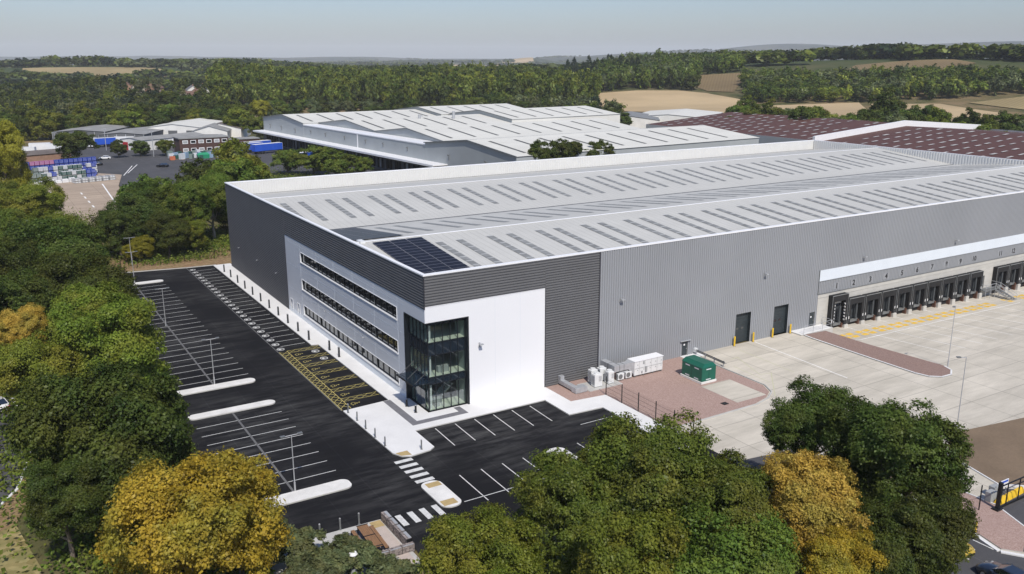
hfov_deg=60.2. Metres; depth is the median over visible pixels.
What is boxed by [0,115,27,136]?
broadleaf tree
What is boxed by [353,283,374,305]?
window
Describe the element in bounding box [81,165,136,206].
lorry yard lines
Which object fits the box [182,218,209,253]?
broadleaf tree
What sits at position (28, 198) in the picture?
broadleaf tree
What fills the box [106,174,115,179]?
wire stillage
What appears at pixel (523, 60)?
distant field
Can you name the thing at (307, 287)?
window
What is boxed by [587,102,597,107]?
broadleaf tree
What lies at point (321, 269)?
window
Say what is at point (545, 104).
broadleaf tree
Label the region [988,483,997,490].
control cabinet
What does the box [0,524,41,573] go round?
dry bank
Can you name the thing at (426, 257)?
solar array
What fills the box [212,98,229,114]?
broadleaf tree
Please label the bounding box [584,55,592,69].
pine tree
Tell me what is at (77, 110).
broadleaf tree
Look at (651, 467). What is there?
broadleaf tree
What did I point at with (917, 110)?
broadleaf tree
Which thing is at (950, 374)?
island kerb
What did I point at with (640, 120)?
shed
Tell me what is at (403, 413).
dark paving band
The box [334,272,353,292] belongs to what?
window
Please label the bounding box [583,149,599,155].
broadleaf tree
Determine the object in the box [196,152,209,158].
green skip
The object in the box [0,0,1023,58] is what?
sky
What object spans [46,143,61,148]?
box trailer
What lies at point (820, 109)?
broadleaf tree
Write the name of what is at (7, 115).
broadleaf tree
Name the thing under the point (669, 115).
shed
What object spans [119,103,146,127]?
broadleaf tree
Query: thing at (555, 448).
bay end island
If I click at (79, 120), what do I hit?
broadleaf tree
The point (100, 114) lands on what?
broadleaf tree
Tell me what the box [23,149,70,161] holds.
shed
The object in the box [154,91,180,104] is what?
broadleaf tree
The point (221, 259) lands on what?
verge
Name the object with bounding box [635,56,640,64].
pine tree
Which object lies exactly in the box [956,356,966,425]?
lamp post
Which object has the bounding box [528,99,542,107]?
broadleaf tree
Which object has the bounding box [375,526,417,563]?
pink path
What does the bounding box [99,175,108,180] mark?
wire stillage
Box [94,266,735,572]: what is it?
car park asphalt
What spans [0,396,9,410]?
car
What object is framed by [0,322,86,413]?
broadleaf tree
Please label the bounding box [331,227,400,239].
solar array
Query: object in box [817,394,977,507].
broadleaf tree
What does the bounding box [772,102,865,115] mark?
dry field
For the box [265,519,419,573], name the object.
footpath
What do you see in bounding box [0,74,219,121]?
wood
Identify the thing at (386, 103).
broadleaf tree
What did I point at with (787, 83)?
hillside wood
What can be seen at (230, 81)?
poplar wood
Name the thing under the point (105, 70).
field
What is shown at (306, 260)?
window
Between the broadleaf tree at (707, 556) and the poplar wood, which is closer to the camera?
the broadleaf tree at (707, 556)
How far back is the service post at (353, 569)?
66.72 m
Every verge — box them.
[108,241,231,271]
[910,492,1023,552]
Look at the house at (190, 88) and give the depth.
692.66 m
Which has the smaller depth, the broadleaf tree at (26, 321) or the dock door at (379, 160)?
the broadleaf tree at (26, 321)
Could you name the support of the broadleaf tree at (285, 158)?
on the ground at (42, 549)
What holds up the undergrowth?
on the ground at (42, 549)
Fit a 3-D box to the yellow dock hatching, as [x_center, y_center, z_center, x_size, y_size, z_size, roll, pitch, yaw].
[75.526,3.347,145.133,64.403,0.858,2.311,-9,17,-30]
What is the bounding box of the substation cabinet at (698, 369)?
[680,355,715,384]
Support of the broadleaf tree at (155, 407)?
on the ground at (42, 549)
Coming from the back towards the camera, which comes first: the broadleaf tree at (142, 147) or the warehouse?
the broadleaf tree at (142, 147)
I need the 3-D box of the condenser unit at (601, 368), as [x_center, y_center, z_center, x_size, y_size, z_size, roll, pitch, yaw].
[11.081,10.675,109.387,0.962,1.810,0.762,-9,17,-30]
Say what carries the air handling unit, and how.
on the gravel bed
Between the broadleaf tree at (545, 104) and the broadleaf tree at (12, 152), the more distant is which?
the broadleaf tree at (545, 104)
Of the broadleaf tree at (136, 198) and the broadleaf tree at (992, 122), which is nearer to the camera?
the broadleaf tree at (136, 198)
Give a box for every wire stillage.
[71,177,81,183]
[78,177,88,182]
[85,176,95,181]
[93,175,101,181]
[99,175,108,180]
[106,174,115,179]
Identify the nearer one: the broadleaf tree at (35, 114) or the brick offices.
the brick offices
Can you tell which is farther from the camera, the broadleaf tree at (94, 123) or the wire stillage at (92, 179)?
the broadleaf tree at (94, 123)
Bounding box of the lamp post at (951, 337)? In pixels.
[947,305,955,366]
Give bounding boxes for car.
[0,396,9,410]
[99,155,110,159]
[156,163,168,166]
[953,543,974,555]
[975,560,1023,573]
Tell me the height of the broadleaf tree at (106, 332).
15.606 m
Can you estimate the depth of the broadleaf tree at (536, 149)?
249.08 m
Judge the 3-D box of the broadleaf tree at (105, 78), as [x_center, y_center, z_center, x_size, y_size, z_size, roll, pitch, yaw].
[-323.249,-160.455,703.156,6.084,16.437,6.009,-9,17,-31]
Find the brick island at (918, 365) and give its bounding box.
[804,331,949,377]
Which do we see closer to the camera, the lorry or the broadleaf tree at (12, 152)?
the broadleaf tree at (12, 152)
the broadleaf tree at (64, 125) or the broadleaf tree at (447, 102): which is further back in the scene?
the broadleaf tree at (447, 102)
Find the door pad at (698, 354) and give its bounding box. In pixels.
[680,353,704,357]
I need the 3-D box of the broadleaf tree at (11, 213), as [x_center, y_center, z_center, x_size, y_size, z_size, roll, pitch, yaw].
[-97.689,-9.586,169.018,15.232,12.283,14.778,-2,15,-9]
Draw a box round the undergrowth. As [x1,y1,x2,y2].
[0,166,824,573]
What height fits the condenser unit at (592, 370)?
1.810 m
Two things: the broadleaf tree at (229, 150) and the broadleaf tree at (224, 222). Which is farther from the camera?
the broadleaf tree at (229, 150)
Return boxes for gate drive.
[1002,489,1023,551]
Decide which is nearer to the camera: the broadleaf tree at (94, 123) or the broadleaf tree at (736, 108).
the broadleaf tree at (736, 108)
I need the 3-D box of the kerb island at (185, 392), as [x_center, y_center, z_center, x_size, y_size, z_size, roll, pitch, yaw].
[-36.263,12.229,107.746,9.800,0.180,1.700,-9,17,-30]
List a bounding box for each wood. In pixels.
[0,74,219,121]
[203,58,603,105]
[591,48,745,90]
[737,63,1023,102]
[813,47,1022,60]
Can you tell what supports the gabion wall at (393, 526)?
on the footpath
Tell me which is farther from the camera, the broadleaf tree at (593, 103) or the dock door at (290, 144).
the broadleaf tree at (593, 103)
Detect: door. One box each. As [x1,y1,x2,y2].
[282,138,286,146]
[288,139,292,147]
[294,141,298,148]
[377,157,383,167]
[386,159,391,169]
[395,161,400,169]
[404,163,409,168]
[417,386,421,405]
[421,387,425,408]
[682,341,686,354]
[735,312,747,342]
[773,305,785,333]
[808,312,813,326]
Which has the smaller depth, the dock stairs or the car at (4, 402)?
the car at (4, 402)
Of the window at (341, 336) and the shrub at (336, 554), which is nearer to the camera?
the shrub at (336, 554)
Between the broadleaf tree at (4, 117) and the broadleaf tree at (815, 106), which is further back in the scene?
the broadleaf tree at (4, 117)
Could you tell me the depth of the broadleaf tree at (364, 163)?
290.18 m
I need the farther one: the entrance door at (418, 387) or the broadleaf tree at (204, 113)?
the broadleaf tree at (204, 113)
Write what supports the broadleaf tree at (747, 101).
on the ground at (42, 549)
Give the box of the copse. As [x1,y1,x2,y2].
[2,74,205,90]
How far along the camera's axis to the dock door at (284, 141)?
386.45 m
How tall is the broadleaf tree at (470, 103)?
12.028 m
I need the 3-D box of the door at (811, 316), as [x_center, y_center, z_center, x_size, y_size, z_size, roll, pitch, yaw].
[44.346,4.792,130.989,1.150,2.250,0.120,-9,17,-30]
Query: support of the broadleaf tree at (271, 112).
on the ground at (42, 549)
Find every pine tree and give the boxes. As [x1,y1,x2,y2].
[564,59,572,71]
[570,57,578,72]
[580,61,586,71]
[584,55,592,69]
[589,60,597,72]
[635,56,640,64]
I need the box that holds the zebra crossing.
[394,458,445,525]
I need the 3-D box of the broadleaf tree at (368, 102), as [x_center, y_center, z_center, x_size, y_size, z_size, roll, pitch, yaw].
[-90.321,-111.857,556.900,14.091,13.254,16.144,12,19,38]
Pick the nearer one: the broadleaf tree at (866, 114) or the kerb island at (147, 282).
the kerb island at (147, 282)
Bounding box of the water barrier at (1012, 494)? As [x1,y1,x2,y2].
[994,486,1023,504]
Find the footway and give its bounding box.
[0,457,41,573]
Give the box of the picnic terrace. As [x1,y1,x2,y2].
[349,528,386,549]
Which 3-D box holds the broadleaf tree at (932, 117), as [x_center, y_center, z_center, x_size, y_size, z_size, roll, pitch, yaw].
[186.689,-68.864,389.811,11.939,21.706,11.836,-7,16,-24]
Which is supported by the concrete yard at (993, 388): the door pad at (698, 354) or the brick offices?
the door pad at (698, 354)
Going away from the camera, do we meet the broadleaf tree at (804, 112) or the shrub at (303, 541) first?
the shrub at (303, 541)
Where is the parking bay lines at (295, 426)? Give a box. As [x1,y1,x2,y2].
[140,269,611,501]
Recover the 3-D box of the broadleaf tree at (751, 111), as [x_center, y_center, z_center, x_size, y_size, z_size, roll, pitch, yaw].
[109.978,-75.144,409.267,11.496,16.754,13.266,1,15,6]
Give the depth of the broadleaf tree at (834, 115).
423.50 m
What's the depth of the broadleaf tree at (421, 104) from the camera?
576.67 m
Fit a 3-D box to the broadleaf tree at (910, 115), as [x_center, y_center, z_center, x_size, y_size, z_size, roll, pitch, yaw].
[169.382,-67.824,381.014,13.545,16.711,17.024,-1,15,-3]
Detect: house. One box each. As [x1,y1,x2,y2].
[144,81,154,91]
[181,90,194,95]
[186,84,193,90]
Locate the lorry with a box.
[87,137,115,147]
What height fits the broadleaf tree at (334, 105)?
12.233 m
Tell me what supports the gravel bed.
on the concrete yard at (993, 388)
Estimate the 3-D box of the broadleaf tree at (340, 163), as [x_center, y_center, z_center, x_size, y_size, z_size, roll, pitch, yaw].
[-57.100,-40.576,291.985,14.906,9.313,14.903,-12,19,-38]
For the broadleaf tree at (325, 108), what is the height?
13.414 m
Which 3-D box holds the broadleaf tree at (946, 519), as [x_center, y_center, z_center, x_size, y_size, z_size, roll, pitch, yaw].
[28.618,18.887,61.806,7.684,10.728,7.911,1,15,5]
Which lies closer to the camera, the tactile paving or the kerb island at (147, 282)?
the tactile paving
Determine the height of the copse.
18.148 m
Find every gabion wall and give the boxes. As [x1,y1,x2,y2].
[381,510,411,543]
[381,541,414,555]
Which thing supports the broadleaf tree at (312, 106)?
on the ground at (42, 549)
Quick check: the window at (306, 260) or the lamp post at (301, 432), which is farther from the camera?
the window at (306, 260)
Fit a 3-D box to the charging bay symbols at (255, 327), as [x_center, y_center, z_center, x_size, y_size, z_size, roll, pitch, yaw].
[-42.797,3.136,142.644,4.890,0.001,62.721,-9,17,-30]
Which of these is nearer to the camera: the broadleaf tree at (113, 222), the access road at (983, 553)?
the access road at (983, 553)
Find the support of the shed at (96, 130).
on the asphalt lorry yard at (123, 163)
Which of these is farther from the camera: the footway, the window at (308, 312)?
the window at (308, 312)
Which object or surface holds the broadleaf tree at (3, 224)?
on the ground at (42, 549)
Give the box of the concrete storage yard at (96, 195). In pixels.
[33,173,121,224]
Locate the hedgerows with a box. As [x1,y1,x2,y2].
[0,42,1023,90]
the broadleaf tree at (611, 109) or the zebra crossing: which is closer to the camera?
the zebra crossing
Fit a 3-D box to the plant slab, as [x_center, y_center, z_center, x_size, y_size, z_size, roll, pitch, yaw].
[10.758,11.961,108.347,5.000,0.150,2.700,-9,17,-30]
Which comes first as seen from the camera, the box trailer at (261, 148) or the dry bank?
the dry bank
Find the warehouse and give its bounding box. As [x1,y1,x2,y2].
[224,140,1023,411]
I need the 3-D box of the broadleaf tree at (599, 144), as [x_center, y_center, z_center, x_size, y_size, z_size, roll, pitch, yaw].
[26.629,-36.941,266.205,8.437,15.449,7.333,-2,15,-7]
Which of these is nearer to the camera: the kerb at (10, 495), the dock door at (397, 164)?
the kerb at (10, 495)
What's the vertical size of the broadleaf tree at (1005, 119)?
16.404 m
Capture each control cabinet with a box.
[984,489,996,502]
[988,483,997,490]
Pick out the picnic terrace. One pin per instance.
(360, 535)
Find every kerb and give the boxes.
[0,398,30,506]
[127,264,215,272]
[680,364,771,426]
[805,335,951,377]
[915,464,1023,557]
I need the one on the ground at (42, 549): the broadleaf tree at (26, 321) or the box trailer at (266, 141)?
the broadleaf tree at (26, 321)
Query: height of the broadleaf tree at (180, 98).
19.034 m
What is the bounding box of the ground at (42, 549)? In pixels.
[0,41,1023,573]
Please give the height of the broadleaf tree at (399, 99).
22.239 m
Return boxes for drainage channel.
[136,268,341,491]
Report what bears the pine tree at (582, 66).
on the ground at (42, 549)
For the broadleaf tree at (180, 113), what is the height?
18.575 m
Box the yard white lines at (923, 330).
[756,290,1022,377]
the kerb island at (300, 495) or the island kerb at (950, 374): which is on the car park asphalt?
the kerb island at (300, 495)
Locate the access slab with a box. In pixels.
[791,324,832,335]
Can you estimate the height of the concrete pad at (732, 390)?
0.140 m
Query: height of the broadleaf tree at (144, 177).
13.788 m
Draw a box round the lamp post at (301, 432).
[280,431,302,490]
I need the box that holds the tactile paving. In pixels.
[370,451,457,527]
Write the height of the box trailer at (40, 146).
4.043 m
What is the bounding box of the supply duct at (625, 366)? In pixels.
[601,359,633,375]
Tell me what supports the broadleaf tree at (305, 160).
on the ground at (42, 549)
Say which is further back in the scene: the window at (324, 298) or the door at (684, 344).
the window at (324, 298)
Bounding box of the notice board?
[1001,478,1008,490]
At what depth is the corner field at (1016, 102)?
621.16 m
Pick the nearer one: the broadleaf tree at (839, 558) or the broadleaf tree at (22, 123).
the broadleaf tree at (839, 558)
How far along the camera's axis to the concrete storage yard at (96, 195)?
256.63 m
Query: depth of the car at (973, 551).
70.76 m
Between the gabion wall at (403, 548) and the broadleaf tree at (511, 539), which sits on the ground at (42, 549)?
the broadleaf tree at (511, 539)
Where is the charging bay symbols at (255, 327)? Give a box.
[191,270,327,359]
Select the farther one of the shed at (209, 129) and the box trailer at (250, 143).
the shed at (209, 129)
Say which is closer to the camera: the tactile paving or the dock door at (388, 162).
the tactile paving
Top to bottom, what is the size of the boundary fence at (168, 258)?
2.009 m
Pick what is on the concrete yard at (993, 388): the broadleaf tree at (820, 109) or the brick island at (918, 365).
the brick island at (918, 365)
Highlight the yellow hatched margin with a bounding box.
[279,351,350,409]
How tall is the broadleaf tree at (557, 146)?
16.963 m
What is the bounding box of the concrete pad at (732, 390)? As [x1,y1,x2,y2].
[701,379,765,402]
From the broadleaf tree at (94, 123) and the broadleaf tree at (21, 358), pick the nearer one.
the broadleaf tree at (21, 358)
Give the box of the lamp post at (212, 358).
[201,337,218,383]
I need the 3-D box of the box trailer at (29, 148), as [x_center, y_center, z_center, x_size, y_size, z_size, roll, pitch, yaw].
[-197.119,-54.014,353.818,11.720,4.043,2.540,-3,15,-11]
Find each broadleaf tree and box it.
[0,112,18,117]
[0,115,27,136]
[0,118,32,188]
[0,175,67,218]
[0,179,17,197]
[0,207,27,231]
[0,216,28,243]
[0,216,110,268]
[0,236,46,281]
[0,266,61,341]
[0,302,48,345]
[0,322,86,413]
[1,359,198,533]
[7,116,38,140]
[20,455,112,565]
[22,104,49,140]
[22,212,87,238]
[22,250,140,332]
[24,209,87,231]
[31,110,69,139]
[44,280,140,363]
[46,82,55,87]
[46,115,78,130]
[46,292,173,415]
[51,130,99,158]
[63,113,89,130]
[68,100,96,125]
[70,77,80,82]
[88,209,149,256]
[89,108,106,124]
[89,445,294,573]
[93,107,120,124]
[101,75,108,82]
[102,91,114,101]
[103,179,166,250]
[104,110,125,124]
[109,139,126,157]
[115,173,174,204]
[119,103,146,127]
[121,234,155,261]
[128,140,150,155]
[133,102,156,126]
[143,176,198,222]
[143,211,192,257]
[144,111,170,126]
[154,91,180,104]
[154,139,175,155]
[155,103,177,121]
[158,178,215,249]
[169,103,190,121]
[171,90,185,104]
[174,157,212,183]
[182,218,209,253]
[184,94,196,103]
[185,107,200,119]
[186,166,234,238]
[189,110,208,118]
[195,450,274,573]
[199,109,227,120]
[199,157,266,181]
[210,137,264,178]
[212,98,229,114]
[214,205,228,230]
[222,106,249,129]
[223,101,254,118]
[245,115,263,136]
[248,100,272,119]
[260,102,277,121]
[260,162,271,178]
[268,98,289,113]
[269,149,300,174]
[288,103,301,113]
[291,144,335,173]
[295,98,308,113]
[305,96,321,112]
[313,150,360,174]
[316,99,330,112]
[328,100,341,112]
[339,100,354,111]
[348,156,373,172]
[349,99,359,111]
[357,99,380,110]
[364,105,388,110]
[381,100,395,109]
[388,91,409,109]
[404,98,418,107]
[413,100,429,106]
[416,501,547,573]
[440,96,452,105]
[452,99,462,104]
[462,101,473,104]
[465,97,487,104]
[478,563,522,573]
[485,95,506,103]
[504,97,515,105]
[506,447,645,573]
[516,101,530,107]
[527,139,549,159]
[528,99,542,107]
[538,101,556,107]
[544,138,574,158]
[562,407,720,551]
[562,507,691,573]
[566,141,582,156]
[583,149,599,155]
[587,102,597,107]
[589,139,615,154]
[602,106,621,118]
[614,111,633,124]
[650,497,805,573]
[682,447,787,566]
[683,74,701,89]
[724,104,750,112]
[735,94,761,108]
[743,107,760,114]
[755,97,786,114]
[759,448,873,573]
[760,374,854,466]
[764,453,792,498]
[787,106,816,119]
[800,106,830,117]
[800,522,889,573]
[810,105,826,115]
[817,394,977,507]
[828,113,838,117]
[831,440,902,515]
[838,112,859,119]
[846,496,947,573]
[851,108,884,120]
[868,86,907,115]
[869,116,885,121]
[871,476,981,573]
[882,112,911,122]
[883,95,900,113]
[897,111,925,120]
[907,104,938,115]
[921,106,951,122]
[922,109,952,121]
[952,107,987,123]
[969,123,996,129]
[975,114,997,128]
[981,110,1023,130]
[1017,120,1023,130]
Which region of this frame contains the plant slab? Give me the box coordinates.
[577,379,622,391]
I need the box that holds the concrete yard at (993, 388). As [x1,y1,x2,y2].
[680,286,1023,553]
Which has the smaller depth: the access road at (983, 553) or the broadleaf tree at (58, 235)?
the access road at (983, 553)
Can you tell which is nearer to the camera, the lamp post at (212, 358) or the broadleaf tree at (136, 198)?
the lamp post at (212, 358)
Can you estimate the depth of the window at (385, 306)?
106.52 m
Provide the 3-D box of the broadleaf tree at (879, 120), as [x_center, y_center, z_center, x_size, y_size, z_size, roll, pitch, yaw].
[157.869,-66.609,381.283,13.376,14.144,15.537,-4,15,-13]
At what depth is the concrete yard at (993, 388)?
114.32 m
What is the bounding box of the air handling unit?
[627,352,663,376]
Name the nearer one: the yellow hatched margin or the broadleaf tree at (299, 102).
the yellow hatched margin
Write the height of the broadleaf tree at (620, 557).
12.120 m
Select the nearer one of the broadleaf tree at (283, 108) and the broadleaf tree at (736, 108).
the broadleaf tree at (736, 108)
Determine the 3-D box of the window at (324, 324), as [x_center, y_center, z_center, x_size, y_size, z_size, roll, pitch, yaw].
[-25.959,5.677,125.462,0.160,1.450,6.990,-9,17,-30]
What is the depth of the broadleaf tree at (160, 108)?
482.30 m
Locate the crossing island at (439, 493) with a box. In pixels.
[421,480,460,507]
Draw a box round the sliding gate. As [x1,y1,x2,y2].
[991,476,1023,511]
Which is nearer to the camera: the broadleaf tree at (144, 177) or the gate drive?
the gate drive
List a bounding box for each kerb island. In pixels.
[134,280,162,284]
[177,378,254,395]
[188,400,274,420]
[269,479,351,505]
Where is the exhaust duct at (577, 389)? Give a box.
[558,374,586,393]
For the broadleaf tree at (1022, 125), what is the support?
on the ground at (42, 549)
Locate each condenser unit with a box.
[588,367,597,382]
[591,371,601,387]
[597,365,605,380]
[605,369,613,383]
[616,372,623,380]
[624,371,631,378]
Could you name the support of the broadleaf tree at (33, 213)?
on the ground at (42, 549)
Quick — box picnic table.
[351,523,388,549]
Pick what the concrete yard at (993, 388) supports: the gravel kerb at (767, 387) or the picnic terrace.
the gravel kerb at (767, 387)
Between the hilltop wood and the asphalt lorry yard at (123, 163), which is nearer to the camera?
the asphalt lorry yard at (123, 163)
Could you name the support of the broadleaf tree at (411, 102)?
on the ground at (42, 549)
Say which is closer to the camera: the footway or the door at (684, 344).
the footway
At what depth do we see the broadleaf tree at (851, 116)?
393.70 m
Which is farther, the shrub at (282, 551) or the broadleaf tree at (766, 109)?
the broadleaf tree at (766, 109)
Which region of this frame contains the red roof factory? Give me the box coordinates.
[646,112,1023,159]
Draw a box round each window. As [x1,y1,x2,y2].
[301,253,316,270]
[303,281,318,298]
[305,307,320,324]
[317,262,334,281]
[319,291,335,310]
[320,317,337,337]
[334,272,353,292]
[336,302,354,322]
[338,330,356,351]
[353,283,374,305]
[355,314,375,336]
[356,343,376,366]
[374,295,396,317]
[376,328,397,351]
[377,358,398,382]
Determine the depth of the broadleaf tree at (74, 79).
700.15 m
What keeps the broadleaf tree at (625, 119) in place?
on the ground at (42, 549)
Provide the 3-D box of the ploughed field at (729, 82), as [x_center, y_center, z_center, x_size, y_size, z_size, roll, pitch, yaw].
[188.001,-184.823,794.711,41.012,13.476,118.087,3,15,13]
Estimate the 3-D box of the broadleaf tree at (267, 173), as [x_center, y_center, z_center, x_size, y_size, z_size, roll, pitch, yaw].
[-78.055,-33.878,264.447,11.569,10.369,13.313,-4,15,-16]
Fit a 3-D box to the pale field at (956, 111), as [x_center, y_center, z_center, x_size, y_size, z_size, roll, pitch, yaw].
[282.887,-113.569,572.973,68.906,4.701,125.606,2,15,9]
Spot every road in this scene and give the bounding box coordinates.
[0,394,24,501]
[737,450,1023,573]
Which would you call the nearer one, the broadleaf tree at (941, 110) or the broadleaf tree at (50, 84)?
the broadleaf tree at (941, 110)
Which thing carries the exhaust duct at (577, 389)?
attached to the warehouse
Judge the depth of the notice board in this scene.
81.44 m
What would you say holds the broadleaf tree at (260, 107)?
on the ground at (42, 549)
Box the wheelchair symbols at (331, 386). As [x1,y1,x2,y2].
[296,353,357,404]
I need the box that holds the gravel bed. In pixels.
[546,357,768,425]
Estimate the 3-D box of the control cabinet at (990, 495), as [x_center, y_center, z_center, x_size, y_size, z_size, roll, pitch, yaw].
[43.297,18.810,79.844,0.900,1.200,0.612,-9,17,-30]
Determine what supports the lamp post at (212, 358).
on the kerb island at (185, 392)
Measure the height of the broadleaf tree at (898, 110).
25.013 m
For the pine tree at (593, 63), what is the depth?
861.36 m
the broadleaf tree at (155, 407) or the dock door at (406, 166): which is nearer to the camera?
the broadleaf tree at (155, 407)
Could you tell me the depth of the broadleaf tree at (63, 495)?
67.18 m
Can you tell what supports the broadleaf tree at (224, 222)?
on the ground at (42, 549)
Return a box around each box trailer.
[22,147,35,150]
[28,142,49,149]
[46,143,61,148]
[114,136,133,139]
[242,142,262,152]
[249,140,270,142]
[251,142,282,153]
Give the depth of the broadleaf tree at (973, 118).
384.38 m
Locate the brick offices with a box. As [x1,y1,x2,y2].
[172,134,258,152]
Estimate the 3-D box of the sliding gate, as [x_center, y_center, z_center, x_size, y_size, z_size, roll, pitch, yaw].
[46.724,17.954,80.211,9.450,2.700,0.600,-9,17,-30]
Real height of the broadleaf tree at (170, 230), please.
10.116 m
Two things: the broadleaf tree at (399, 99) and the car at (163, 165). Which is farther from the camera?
the broadleaf tree at (399, 99)
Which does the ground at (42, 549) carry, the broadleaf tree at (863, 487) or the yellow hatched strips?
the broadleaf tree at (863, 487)
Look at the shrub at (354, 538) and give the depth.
70.33 m
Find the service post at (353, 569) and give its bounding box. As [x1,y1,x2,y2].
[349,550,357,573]
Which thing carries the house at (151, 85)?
on the ground at (42, 549)
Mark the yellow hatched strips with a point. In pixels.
(317, 355)
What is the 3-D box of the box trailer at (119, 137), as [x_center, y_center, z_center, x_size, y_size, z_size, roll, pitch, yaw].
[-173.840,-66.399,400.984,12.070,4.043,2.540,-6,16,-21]
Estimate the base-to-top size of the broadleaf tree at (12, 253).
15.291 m
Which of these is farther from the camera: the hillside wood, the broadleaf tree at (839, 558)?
the hillside wood
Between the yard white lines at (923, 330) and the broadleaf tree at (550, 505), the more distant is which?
the yard white lines at (923, 330)
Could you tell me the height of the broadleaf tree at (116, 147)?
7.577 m
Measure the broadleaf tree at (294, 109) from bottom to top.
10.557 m
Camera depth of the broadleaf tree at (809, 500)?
59.84 m
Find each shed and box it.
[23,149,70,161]
[52,124,130,138]
[98,127,162,145]
[120,132,205,149]
[145,118,221,134]
[191,123,230,137]
[201,122,250,136]
[253,103,759,170]
[622,111,659,128]
[631,109,722,121]
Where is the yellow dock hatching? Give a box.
[841,294,1023,337]
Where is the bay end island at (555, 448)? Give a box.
[547,447,577,460]
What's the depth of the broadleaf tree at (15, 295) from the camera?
111.96 m
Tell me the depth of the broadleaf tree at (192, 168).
216.51 m
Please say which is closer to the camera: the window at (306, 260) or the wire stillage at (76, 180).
the window at (306, 260)
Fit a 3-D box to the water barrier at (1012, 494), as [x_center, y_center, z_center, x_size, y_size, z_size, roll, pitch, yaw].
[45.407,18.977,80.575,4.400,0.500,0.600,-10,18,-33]
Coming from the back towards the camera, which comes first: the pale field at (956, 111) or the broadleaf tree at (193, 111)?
the pale field at (956, 111)
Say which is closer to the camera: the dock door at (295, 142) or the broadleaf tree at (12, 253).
the broadleaf tree at (12, 253)
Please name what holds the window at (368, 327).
in the warehouse
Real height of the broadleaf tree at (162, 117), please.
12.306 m
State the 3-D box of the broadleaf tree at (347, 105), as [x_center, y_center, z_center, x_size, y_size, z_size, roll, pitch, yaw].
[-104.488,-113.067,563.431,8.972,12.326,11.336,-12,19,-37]
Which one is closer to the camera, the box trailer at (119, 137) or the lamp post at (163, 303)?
the lamp post at (163, 303)
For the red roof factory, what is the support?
on the ground at (42, 549)
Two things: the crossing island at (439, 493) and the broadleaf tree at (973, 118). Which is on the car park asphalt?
the crossing island at (439, 493)
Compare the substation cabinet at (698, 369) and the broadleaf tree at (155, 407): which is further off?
the substation cabinet at (698, 369)
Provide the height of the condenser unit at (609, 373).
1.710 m
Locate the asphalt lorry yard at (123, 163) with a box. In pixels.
[71,146,384,185]
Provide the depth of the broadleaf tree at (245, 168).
210.41 m
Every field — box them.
[23,67,176,76]
[496,57,533,65]
[599,90,743,112]
[698,73,740,91]
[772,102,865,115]
[850,59,973,69]
[871,104,997,120]
[969,96,1023,108]
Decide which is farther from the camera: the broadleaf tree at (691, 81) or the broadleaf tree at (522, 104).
the broadleaf tree at (691, 81)
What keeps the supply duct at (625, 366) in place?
attached to the warehouse
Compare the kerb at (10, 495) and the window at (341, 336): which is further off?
the window at (341, 336)
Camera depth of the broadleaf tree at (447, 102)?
558.11 m
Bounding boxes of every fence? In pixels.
[112,249,214,265]
[605,376,693,431]
[963,485,982,509]
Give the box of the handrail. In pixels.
[803,317,831,333]
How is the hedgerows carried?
on the ground at (42, 549)
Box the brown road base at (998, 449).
[949,418,1023,484]
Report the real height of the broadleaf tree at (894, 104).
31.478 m
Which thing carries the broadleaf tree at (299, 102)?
on the ground at (42, 549)
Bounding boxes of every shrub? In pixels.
[247,517,289,567]
[277,524,326,564]
[280,552,347,573]
[308,535,363,573]
[329,532,363,545]
[354,540,384,573]
[366,553,420,573]
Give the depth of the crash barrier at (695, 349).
117.16 m
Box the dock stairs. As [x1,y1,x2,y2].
[981,281,1016,300]
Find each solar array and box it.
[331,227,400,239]
[372,237,469,273]
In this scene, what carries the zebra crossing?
on the car park asphalt
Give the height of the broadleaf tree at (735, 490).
13.008 m
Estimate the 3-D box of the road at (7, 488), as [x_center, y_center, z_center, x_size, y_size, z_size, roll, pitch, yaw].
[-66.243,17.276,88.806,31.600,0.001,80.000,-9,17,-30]
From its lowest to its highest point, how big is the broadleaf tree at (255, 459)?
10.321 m
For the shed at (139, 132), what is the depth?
406.39 m
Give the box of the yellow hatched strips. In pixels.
[289,346,377,401]
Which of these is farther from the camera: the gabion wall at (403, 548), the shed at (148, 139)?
the shed at (148, 139)
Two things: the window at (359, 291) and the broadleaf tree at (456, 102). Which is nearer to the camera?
the window at (359, 291)
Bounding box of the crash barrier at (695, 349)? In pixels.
[693,347,726,366]
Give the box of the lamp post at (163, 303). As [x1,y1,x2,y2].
[155,287,168,325]
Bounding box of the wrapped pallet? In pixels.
[178,153,184,159]
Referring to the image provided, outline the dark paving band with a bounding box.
[383,400,467,424]
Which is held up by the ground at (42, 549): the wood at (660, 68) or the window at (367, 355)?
the wood at (660, 68)

